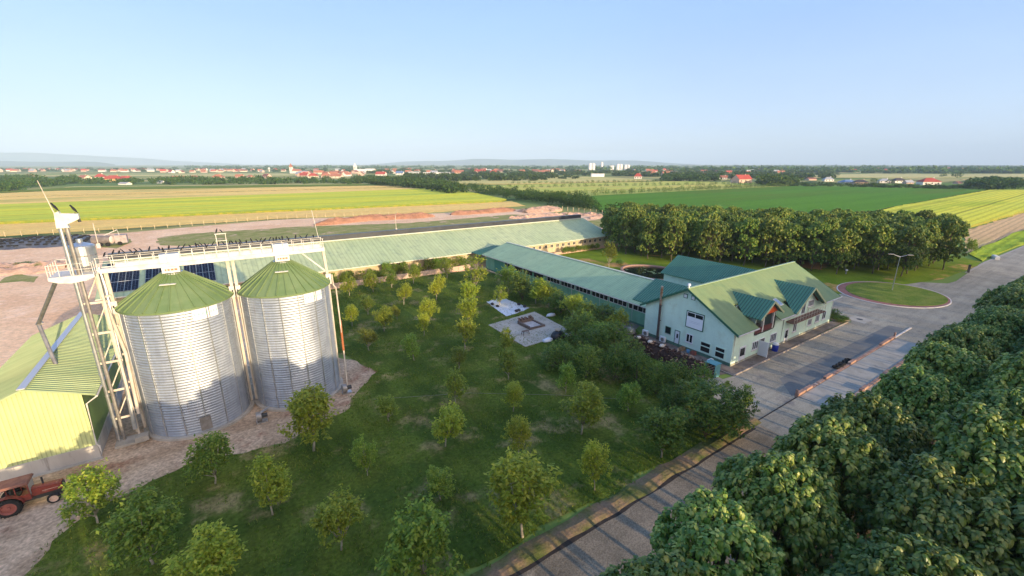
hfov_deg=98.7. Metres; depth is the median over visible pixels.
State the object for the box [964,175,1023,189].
copse
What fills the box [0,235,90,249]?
silage clamp
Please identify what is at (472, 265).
slender tree
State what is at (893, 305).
roundabout kerb
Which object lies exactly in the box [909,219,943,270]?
grove tree
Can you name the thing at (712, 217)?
grove tree
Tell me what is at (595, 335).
bush
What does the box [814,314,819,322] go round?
window
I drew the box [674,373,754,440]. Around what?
bush
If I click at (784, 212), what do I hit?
grove tree
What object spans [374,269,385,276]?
shrub
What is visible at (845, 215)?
grove tree
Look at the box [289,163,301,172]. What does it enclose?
church
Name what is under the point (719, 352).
garage window
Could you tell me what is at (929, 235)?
grove tree
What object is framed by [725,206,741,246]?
grove tree
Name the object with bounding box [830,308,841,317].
bush
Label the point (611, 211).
grove tree
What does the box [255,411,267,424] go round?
silo fan
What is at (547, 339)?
white sheet
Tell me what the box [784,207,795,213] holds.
grove tree
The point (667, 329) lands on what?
window
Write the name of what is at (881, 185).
meadow hedge
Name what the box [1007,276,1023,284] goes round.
paulownia tree
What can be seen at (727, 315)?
farmhouse
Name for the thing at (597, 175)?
warehouse
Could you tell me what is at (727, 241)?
grove tree
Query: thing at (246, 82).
sky
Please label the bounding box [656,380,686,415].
bush
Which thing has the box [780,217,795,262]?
grove tree
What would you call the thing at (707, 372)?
bush
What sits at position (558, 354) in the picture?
bush
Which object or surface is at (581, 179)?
oat field
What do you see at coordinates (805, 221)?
grove tree
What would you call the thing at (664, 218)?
grove tree
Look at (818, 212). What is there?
grove tree
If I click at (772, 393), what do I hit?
tarmac yard
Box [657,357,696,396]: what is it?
bush
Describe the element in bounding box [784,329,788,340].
door
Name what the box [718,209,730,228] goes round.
grove tree
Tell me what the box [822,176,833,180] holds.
village house
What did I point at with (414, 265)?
shrub
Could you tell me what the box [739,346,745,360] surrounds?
door
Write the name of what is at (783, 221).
grove tree
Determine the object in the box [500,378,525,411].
orchard tree
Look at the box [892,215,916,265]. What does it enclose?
grove tree
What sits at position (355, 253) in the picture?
long barn
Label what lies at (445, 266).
slender tree
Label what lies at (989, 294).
paulownia tree
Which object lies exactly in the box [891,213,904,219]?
grove tree
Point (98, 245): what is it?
yard mast
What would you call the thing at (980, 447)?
paulownia tree
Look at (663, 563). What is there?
paulownia tree
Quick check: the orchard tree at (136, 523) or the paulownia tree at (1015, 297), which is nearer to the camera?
the orchard tree at (136, 523)
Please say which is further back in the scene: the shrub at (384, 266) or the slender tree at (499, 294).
the shrub at (384, 266)
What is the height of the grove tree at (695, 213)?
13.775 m
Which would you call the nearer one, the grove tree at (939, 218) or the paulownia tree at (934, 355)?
the paulownia tree at (934, 355)
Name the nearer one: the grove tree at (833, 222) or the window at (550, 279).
the window at (550, 279)
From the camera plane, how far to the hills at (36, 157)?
12119.77 m
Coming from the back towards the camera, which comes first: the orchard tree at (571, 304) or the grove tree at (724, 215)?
the grove tree at (724, 215)
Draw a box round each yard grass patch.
[0,274,38,282]
[102,239,131,247]
[156,215,523,245]
[343,219,513,233]
[589,219,603,226]
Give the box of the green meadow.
[799,183,1023,189]
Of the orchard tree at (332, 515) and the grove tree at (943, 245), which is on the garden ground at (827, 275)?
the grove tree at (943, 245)
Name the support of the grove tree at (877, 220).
on the garden ground at (827, 275)
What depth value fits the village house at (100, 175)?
795.50 m
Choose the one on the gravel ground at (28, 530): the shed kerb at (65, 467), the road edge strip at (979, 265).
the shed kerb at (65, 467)
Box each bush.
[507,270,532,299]
[540,290,572,313]
[540,338,576,370]
[560,306,599,342]
[570,324,612,357]
[572,341,602,378]
[589,301,618,323]
[598,339,633,379]
[599,318,632,350]
[616,258,624,263]
[617,333,645,359]
[618,346,654,383]
[639,357,673,394]
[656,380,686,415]
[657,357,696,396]
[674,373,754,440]
[681,360,719,400]
[717,381,759,431]
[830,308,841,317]
[833,314,850,322]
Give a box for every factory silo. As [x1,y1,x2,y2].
[588,163,594,169]
[616,164,622,169]
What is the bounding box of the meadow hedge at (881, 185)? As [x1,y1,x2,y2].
[788,181,983,188]
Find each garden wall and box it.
[330,263,478,288]
[553,245,605,254]
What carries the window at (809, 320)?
in the farmhouse
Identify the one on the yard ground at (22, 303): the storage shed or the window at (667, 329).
the storage shed
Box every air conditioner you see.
[642,329,648,335]
[659,335,665,342]
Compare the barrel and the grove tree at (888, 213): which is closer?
the barrel
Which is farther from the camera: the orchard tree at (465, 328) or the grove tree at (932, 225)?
the grove tree at (932, 225)
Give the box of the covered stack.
[551,328,564,339]
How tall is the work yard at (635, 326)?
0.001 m
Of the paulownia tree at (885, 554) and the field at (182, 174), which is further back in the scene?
the field at (182, 174)
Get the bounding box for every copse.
[659,171,722,180]
[754,172,803,185]
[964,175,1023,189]
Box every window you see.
[514,266,522,272]
[523,269,532,275]
[533,272,542,278]
[547,276,559,284]
[561,281,574,289]
[576,286,590,294]
[592,291,607,300]
[609,297,626,306]
[628,303,645,313]
[664,326,670,334]
[685,310,704,331]
[685,333,692,344]
[699,340,710,354]
[714,345,725,359]
[751,340,758,351]
[769,332,776,343]
[792,324,796,332]
[807,299,814,307]
[807,318,811,326]
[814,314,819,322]
[821,310,826,319]
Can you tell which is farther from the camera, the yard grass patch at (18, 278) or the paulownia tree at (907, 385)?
the yard grass patch at (18, 278)
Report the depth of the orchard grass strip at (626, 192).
474.87 m
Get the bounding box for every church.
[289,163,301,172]
[353,163,366,172]
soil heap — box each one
[0,260,67,275]
[314,212,434,225]
[451,207,515,214]
[509,212,601,218]
[517,206,562,212]
[587,215,602,218]
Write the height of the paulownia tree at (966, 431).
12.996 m
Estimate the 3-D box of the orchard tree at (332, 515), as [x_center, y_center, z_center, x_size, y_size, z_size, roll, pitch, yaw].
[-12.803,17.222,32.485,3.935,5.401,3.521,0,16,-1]
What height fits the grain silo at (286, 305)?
17.770 m
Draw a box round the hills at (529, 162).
[370,159,698,164]
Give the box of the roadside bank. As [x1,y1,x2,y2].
[470,416,761,575]
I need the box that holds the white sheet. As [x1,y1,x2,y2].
[543,337,552,341]
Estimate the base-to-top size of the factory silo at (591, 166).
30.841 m
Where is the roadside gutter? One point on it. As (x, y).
(575, 538)
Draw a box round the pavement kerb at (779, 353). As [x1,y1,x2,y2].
[634,322,847,375]
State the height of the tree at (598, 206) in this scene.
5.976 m
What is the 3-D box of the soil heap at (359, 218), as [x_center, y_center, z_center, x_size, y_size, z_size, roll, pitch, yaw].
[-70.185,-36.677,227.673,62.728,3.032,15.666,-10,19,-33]
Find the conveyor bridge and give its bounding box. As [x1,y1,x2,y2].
[94,210,347,426]
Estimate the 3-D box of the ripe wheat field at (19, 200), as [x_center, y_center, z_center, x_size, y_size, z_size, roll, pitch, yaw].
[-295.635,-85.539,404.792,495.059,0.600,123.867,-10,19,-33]
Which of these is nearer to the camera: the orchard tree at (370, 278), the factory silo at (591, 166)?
the orchard tree at (370, 278)
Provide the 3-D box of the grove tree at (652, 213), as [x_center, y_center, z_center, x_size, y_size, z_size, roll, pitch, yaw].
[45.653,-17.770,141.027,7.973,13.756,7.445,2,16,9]
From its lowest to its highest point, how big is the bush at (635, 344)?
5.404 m
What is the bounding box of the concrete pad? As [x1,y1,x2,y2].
[489,312,572,346]
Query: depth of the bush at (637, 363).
56.65 m
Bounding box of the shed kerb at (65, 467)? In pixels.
[32,456,103,477]
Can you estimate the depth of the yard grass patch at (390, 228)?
203.70 m
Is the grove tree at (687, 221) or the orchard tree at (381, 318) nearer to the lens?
the orchard tree at (381, 318)
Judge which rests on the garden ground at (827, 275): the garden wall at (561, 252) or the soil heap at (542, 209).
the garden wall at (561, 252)
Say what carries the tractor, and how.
on the gravel ground at (28, 530)
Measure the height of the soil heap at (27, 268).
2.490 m
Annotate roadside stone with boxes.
[991,255,999,259]
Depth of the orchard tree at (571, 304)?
80.50 m
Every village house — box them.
[79,174,91,179]
[94,173,106,177]
[104,175,123,181]
[118,182,132,184]
[299,173,308,176]
[308,173,318,177]
[330,174,342,177]
[375,172,386,175]
[395,171,403,174]
[634,173,641,178]
[731,174,751,182]
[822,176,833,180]
[837,179,852,183]
[851,179,866,183]
[877,178,890,182]
[892,177,904,182]
[902,179,914,183]
[916,177,941,184]
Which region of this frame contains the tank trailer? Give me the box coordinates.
[90,230,128,246]
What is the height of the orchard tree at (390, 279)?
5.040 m
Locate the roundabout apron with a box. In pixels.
[838,281,950,306]
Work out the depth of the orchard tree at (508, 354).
57.85 m
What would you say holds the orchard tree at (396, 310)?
on the lawn ground at (232, 514)
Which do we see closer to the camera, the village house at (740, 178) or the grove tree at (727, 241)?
the grove tree at (727, 241)
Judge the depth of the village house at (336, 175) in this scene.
882.55 m
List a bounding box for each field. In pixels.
[0,173,320,176]
[0,184,385,192]
[0,185,401,196]
[0,187,423,203]
[0,188,506,223]
[0,201,524,235]
[64,183,369,187]
[458,176,659,184]
[469,181,759,192]
[589,186,985,212]
[815,174,1023,177]
[884,190,1023,226]
[964,213,1023,252]
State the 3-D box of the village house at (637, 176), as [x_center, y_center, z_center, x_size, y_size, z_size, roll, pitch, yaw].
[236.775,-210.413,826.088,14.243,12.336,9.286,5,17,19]
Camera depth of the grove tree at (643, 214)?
139.05 m
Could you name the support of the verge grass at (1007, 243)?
on the ground at (530, 203)
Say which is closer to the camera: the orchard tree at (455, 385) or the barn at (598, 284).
the orchard tree at (455, 385)
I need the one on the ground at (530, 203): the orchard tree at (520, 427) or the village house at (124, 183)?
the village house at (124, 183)
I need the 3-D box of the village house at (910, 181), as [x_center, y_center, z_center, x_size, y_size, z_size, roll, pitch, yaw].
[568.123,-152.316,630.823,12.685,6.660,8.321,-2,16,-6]
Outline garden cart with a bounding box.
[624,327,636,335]
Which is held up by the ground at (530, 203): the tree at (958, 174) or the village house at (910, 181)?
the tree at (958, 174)
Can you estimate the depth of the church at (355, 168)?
1326.59 m
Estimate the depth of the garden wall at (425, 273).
111.69 m
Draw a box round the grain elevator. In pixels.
[35,180,149,448]
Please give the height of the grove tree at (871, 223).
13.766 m
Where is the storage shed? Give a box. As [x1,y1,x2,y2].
[0,312,131,480]
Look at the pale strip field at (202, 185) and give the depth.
575.55 m
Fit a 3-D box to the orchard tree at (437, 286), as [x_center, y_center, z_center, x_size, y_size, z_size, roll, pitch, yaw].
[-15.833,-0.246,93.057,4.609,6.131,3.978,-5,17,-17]
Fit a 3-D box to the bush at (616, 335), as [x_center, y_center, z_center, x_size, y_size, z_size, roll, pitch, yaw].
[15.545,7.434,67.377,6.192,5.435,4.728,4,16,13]
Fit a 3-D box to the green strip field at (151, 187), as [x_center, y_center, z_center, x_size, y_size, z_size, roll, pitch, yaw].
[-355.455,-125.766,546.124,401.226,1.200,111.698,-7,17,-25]
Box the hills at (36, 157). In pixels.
[0,153,243,164]
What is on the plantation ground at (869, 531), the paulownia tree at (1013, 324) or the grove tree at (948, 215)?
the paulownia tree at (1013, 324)
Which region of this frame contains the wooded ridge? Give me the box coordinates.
[0,161,114,165]
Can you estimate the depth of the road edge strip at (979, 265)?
132.13 m
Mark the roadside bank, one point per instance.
(531, 551)
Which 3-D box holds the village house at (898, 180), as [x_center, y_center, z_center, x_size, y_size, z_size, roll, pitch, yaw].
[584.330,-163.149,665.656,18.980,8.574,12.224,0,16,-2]
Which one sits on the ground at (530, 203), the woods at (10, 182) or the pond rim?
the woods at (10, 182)
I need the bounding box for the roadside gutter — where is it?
[510,428,755,575]
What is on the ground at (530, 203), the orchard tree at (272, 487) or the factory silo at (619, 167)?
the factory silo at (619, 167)
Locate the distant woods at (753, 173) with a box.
[0,167,835,178]
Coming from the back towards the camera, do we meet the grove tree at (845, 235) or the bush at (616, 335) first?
the grove tree at (845, 235)
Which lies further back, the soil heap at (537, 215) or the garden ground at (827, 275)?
the soil heap at (537, 215)
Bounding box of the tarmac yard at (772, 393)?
[705,247,1023,435]
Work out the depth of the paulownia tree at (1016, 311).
52.21 m
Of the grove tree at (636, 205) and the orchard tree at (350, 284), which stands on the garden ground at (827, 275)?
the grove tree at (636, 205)
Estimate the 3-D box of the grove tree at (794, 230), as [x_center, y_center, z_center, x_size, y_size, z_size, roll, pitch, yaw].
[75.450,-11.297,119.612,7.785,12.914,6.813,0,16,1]
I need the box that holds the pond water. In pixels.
[623,266,663,278]
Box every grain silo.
[114,266,254,441]
[237,255,342,411]
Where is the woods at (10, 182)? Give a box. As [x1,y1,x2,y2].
[0,173,77,190]
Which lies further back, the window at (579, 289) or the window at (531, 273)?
the window at (531, 273)
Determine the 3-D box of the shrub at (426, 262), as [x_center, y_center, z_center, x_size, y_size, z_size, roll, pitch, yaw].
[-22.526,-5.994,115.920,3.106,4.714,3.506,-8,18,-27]
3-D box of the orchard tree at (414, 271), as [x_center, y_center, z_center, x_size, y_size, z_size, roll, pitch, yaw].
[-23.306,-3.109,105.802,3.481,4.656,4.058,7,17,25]
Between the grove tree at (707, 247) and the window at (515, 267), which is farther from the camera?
the grove tree at (707, 247)
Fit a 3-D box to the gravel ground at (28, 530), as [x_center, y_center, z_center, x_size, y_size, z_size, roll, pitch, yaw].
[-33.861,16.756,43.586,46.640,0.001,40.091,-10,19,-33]
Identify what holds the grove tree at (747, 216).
on the garden ground at (827, 275)
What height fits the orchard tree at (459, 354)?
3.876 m
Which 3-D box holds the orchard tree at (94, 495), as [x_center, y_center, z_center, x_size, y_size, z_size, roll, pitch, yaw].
[-33.292,16.467,34.782,4.310,5.621,3.797,-13,20,-39]
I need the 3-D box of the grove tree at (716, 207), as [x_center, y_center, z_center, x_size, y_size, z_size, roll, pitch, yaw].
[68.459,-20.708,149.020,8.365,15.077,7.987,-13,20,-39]
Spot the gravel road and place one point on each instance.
(598, 550)
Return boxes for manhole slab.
[849,315,871,323]
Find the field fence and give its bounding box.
[4,212,388,236]
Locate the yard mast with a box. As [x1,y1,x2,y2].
[92,223,100,247]
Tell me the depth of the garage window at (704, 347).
65.64 m
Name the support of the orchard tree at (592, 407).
on the lawn ground at (232, 514)
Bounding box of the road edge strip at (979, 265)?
[965,246,1023,272]
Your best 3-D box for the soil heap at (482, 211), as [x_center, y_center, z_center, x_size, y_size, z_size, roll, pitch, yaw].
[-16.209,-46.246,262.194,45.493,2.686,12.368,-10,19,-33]
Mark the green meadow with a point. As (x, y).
(948, 184)
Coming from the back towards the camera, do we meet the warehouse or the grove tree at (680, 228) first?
the warehouse
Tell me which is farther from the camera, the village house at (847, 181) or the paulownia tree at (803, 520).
the village house at (847, 181)
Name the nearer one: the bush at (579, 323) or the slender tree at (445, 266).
the bush at (579, 323)
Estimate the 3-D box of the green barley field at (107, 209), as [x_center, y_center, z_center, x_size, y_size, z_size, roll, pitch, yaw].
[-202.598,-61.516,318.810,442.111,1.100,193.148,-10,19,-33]
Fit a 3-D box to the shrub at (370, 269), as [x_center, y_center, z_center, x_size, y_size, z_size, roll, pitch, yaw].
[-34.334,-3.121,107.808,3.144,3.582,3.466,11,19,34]
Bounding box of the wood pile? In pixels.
[628,334,706,376]
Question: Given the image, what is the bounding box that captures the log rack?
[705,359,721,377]
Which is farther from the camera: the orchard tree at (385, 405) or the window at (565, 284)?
the window at (565, 284)
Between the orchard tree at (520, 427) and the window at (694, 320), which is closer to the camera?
the orchard tree at (520, 427)
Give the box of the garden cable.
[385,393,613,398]
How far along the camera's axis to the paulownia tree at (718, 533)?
20.12 m
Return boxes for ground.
[0,165,1023,575]
[0,209,607,393]
[0,358,376,575]
[24,270,739,575]
[560,237,980,293]
[779,440,936,575]
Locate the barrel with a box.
[771,342,778,351]
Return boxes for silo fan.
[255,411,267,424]
[341,383,351,394]
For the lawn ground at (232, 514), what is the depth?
43.50 m
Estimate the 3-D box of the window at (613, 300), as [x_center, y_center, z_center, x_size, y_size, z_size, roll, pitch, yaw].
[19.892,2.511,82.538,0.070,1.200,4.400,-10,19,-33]
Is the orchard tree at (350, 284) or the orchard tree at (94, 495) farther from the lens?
the orchard tree at (350, 284)
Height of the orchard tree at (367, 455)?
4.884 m
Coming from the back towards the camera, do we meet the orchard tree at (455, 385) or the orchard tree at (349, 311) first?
the orchard tree at (349, 311)
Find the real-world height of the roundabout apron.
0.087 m
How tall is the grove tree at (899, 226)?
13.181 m
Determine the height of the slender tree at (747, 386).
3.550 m
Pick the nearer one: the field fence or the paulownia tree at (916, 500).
the paulownia tree at (916, 500)
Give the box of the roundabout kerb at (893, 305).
[837,281,951,307]
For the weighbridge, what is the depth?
60.83 m
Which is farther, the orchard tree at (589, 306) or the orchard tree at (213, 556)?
the orchard tree at (589, 306)
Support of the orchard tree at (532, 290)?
on the lawn ground at (232, 514)
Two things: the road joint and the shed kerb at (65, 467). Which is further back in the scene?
the road joint
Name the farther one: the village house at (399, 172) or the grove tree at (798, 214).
the village house at (399, 172)
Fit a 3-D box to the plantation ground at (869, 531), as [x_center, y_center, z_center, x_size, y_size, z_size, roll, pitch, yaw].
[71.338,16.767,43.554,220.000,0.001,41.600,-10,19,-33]
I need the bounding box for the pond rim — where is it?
[620,264,664,279]
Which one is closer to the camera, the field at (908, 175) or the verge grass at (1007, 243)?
the verge grass at (1007, 243)
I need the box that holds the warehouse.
[591,174,603,176]
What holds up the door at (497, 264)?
in the barn at (598, 284)
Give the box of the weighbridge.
[794,332,917,404]
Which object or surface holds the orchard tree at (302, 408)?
on the lawn ground at (232, 514)
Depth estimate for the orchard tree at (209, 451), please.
38.48 m
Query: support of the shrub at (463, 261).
on the yard ground at (22, 303)
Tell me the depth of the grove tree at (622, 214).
138.14 m
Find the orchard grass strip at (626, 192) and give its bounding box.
[518,185,780,195]
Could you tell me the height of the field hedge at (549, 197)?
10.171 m
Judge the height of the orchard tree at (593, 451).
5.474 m
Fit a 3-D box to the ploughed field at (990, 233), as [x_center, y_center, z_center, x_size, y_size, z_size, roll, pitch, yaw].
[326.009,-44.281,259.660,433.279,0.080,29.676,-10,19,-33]
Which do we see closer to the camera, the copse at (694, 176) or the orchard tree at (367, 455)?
the orchard tree at (367, 455)
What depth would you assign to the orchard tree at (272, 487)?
35.51 m
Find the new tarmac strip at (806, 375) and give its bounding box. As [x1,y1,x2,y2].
[780,325,903,395]
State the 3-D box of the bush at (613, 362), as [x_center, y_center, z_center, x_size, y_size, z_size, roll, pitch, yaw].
[13.678,9.648,58.802,4.734,5.932,5.280,-5,16,-17]
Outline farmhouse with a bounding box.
[632,255,842,366]
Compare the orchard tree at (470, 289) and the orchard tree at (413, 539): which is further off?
the orchard tree at (470, 289)
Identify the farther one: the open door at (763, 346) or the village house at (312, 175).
the village house at (312, 175)
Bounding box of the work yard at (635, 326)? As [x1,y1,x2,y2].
[613,316,725,377]
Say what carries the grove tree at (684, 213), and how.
on the garden ground at (827, 275)
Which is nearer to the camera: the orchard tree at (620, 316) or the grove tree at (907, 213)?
the orchard tree at (620, 316)
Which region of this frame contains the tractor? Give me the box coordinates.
[0,473,86,518]
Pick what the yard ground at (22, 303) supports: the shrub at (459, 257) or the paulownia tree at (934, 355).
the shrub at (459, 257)
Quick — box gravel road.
[519,425,780,575]
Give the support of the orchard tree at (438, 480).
on the lawn ground at (232, 514)
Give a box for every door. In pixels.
[494,259,503,272]
[674,330,679,343]
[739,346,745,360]
[757,340,768,357]
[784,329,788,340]
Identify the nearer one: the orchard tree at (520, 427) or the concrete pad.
the orchard tree at (520, 427)
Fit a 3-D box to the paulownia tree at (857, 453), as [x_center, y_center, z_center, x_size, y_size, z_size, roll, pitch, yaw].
[19.041,14.207,27.648,7.901,13.849,7.137,1,16,4]
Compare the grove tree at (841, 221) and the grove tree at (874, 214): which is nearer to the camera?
the grove tree at (841, 221)
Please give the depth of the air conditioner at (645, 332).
73.78 m
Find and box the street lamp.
[888,253,913,289]
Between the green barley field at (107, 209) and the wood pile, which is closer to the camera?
the wood pile
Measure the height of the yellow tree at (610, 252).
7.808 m
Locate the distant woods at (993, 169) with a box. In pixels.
[172,164,1023,173]
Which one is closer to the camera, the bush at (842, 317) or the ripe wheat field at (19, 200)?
the bush at (842, 317)
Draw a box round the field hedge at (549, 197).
[451,182,596,208]
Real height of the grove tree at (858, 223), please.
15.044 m
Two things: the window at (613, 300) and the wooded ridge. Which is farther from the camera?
the wooded ridge
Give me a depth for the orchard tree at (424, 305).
78.99 m
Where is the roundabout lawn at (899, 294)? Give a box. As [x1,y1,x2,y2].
[846,282,947,305]
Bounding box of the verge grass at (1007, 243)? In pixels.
[968,230,1023,260]
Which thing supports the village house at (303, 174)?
on the ground at (530, 203)
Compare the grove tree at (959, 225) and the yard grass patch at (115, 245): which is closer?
the grove tree at (959, 225)
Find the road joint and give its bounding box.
[758,397,796,419]
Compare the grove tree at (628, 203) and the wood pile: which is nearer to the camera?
the wood pile
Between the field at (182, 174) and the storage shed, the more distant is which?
the field at (182, 174)
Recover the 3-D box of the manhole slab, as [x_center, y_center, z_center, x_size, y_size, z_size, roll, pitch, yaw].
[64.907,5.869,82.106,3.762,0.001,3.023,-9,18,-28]
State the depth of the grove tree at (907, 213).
135.12 m
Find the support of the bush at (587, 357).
on the lawn ground at (232, 514)
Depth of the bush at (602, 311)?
75.33 m
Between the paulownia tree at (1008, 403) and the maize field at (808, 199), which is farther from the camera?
the maize field at (808, 199)
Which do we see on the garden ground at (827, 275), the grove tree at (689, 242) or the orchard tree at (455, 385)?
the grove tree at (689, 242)
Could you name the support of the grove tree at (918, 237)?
on the garden ground at (827, 275)
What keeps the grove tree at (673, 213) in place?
on the garden ground at (827, 275)
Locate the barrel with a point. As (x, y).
(775, 346)
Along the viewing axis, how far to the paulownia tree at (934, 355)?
36.59 m
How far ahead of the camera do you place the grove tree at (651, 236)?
131.09 m
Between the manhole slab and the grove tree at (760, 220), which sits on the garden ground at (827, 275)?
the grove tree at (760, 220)
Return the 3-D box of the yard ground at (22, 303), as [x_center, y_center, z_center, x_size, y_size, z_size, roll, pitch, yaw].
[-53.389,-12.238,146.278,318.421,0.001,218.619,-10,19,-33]
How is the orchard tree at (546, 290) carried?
on the lawn ground at (232, 514)
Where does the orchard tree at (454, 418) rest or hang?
on the lawn ground at (232, 514)
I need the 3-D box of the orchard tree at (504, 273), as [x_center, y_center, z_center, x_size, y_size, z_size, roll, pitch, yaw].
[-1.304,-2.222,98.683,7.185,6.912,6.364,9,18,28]
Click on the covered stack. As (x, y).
(557, 334)
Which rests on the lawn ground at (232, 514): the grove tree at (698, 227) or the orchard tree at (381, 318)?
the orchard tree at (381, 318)
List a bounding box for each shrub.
[324,272,338,282]
[339,269,347,282]
[342,270,356,280]
[355,270,364,279]
[365,268,378,276]
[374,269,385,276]
[381,261,394,275]
[390,263,400,273]
[397,261,409,273]
[410,263,419,269]
[422,258,432,270]
[431,257,441,269]
[443,257,457,265]
[453,255,462,265]
[459,256,468,265]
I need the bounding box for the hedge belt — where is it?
[345,174,468,192]
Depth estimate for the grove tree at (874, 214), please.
134.41 m
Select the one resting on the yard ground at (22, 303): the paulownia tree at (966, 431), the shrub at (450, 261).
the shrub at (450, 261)
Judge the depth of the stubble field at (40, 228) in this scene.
237.08 m
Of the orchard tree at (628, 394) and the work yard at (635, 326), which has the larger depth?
the work yard at (635, 326)
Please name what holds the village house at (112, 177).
on the ground at (530, 203)
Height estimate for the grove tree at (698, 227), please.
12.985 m
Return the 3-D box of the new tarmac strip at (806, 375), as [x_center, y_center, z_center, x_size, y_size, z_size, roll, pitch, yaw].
[51.257,9.986,67.536,41.600,0.001,3.200,-10,19,-33]
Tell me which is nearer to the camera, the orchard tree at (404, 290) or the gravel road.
the gravel road
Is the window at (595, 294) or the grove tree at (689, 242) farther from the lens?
the grove tree at (689, 242)
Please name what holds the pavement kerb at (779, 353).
on the tarmac yard at (772, 393)
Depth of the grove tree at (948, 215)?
126.65 m
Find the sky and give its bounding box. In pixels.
[0,0,1023,164]
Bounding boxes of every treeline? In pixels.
[70,174,351,184]
[401,171,579,180]
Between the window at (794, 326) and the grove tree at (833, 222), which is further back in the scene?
the grove tree at (833, 222)
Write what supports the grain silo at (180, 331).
on the gravel ground at (28, 530)
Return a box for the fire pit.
[518,317,544,329]
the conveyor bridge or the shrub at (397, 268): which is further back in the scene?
the shrub at (397, 268)
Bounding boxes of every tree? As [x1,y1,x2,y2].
[55,457,126,526]
[89,484,184,573]
[160,518,247,575]
[181,430,234,483]
[245,452,292,514]
[277,380,339,450]
[307,481,367,551]
[339,276,356,295]
[341,304,358,321]
[349,434,378,475]
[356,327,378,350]
[359,294,376,311]
[362,271,382,291]
[372,304,393,330]
[374,493,462,575]
[376,393,399,420]
[383,267,398,287]
[391,305,400,316]
[396,280,413,304]
[400,333,420,359]
[408,266,421,283]
[416,312,429,333]
[417,296,440,322]
[424,464,455,499]
[427,273,447,299]
[429,400,466,446]
[440,257,453,277]
[443,366,469,402]
[449,345,467,367]
[453,296,478,320]
[453,316,479,347]
[460,255,487,284]
[460,281,480,300]
[484,446,562,537]
[491,285,507,304]
[493,263,519,291]
[497,347,520,379]
[499,326,514,349]
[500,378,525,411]
[500,414,533,452]
[527,276,547,303]
[535,281,562,305]
[555,360,577,393]
[558,292,585,314]
[558,380,609,434]
[575,298,601,323]
[577,438,613,489]
[581,319,613,344]
[592,202,603,210]
[595,548,701,575]
[599,212,610,240]
[602,207,619,245]
[602,241,617,262]
[603,307,629,331]
[609,212,625,250]
[615,207,638,253]
[615,380,643,410]
[622,201,634,206]
[625,207,647,252]
[629,203,642,208]
[631,218,651,255]
[636,214,661,258]
[636,405,689,457]
[647,211,663,252]
[647,485,784,575]
[651,215,674,257]
[658,203,679,251]
[660,216,686,260]
[666,210,681,255]
[674,215,695,254]
[676,211,688,253]
[678,203,688,208]
[684,210,700,243]
[685,217,697,256]
[689,218,712,258]
[694,220,725,259]
[696,205,713,214]
[696,214,706,254]
[703,213,723,257]
[706,450,860,575]
[711,205,722,211]
[712,220,735,262]
[716,211,730,256]
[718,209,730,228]
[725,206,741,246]
[725,211,745,254]
[725,215,746,260]
[732,217,762,265]
[735,215,752,258]
[738,210,753,250]
[739,384,755,411]
[747,217,769,262]
[748,209,761,217]
[755,212,780,260]
[755,217,785,267]
[761,207,773,213]
[763,412,891,570]
[764,217,790,264]
[768,206,791,217]
[773,222,806,263]
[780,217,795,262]
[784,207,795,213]
[793,214,818,264]
[794,211,808,217]
[799,221,832,270]
[811,209,829,217]
[813,391,918,557]
[814,217,841,268]
[818,213,836,219]
[818,527,986,575]
[825,227,861,273]
[827,218,845,265]
[830,208,844,213]
[836,212,853,264]
[836,216,872,270]
[852,219,876,268]
[853,452,1023,575]
[854,213,872,253]
[856,219,876,265]
[859,222,896,273]
[865,217,885,263]
[865,363,965,445]
[867,211,890,254]
[868,227,900,269]
[875,209,893,216]
[875,216,892,253]
[884,222,909,268]
[887,404,935,458]
[888,225,929,275]
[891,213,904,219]
[892,209,914,217]
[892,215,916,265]
[896,223,934,273]
[898,340,990,402]
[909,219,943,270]
[910,401,1023,559]
[915,209,936,219]
[915,324,1001,364]
[917,223,941,267]
[926,222,952,265]
[926,423,1018,463]
[932,216,955,262]
[932,217,970,269]
[934,213,957,260]
[944,387,1023,424]
[945,323,1015,356]
[951,305,1023,341]
[952,172,962,177]
[965,238,978,253]
[967,351,1023,419]
[970,287,1023,317]
[972,283,1023,308]
[982,305,1023,321]
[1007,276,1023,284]
[1009,335,1023,355]
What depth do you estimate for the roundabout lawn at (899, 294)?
97.20 m
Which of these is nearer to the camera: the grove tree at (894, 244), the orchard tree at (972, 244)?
the grove tree at (894, 244)
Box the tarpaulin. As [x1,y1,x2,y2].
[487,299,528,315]
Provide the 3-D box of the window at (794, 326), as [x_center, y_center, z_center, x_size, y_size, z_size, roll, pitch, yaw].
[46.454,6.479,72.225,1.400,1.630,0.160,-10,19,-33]
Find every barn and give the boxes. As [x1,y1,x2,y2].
[95,214,608,315]
[472,242,653,326]
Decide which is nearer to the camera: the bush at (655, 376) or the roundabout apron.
the bush at (655, 376)

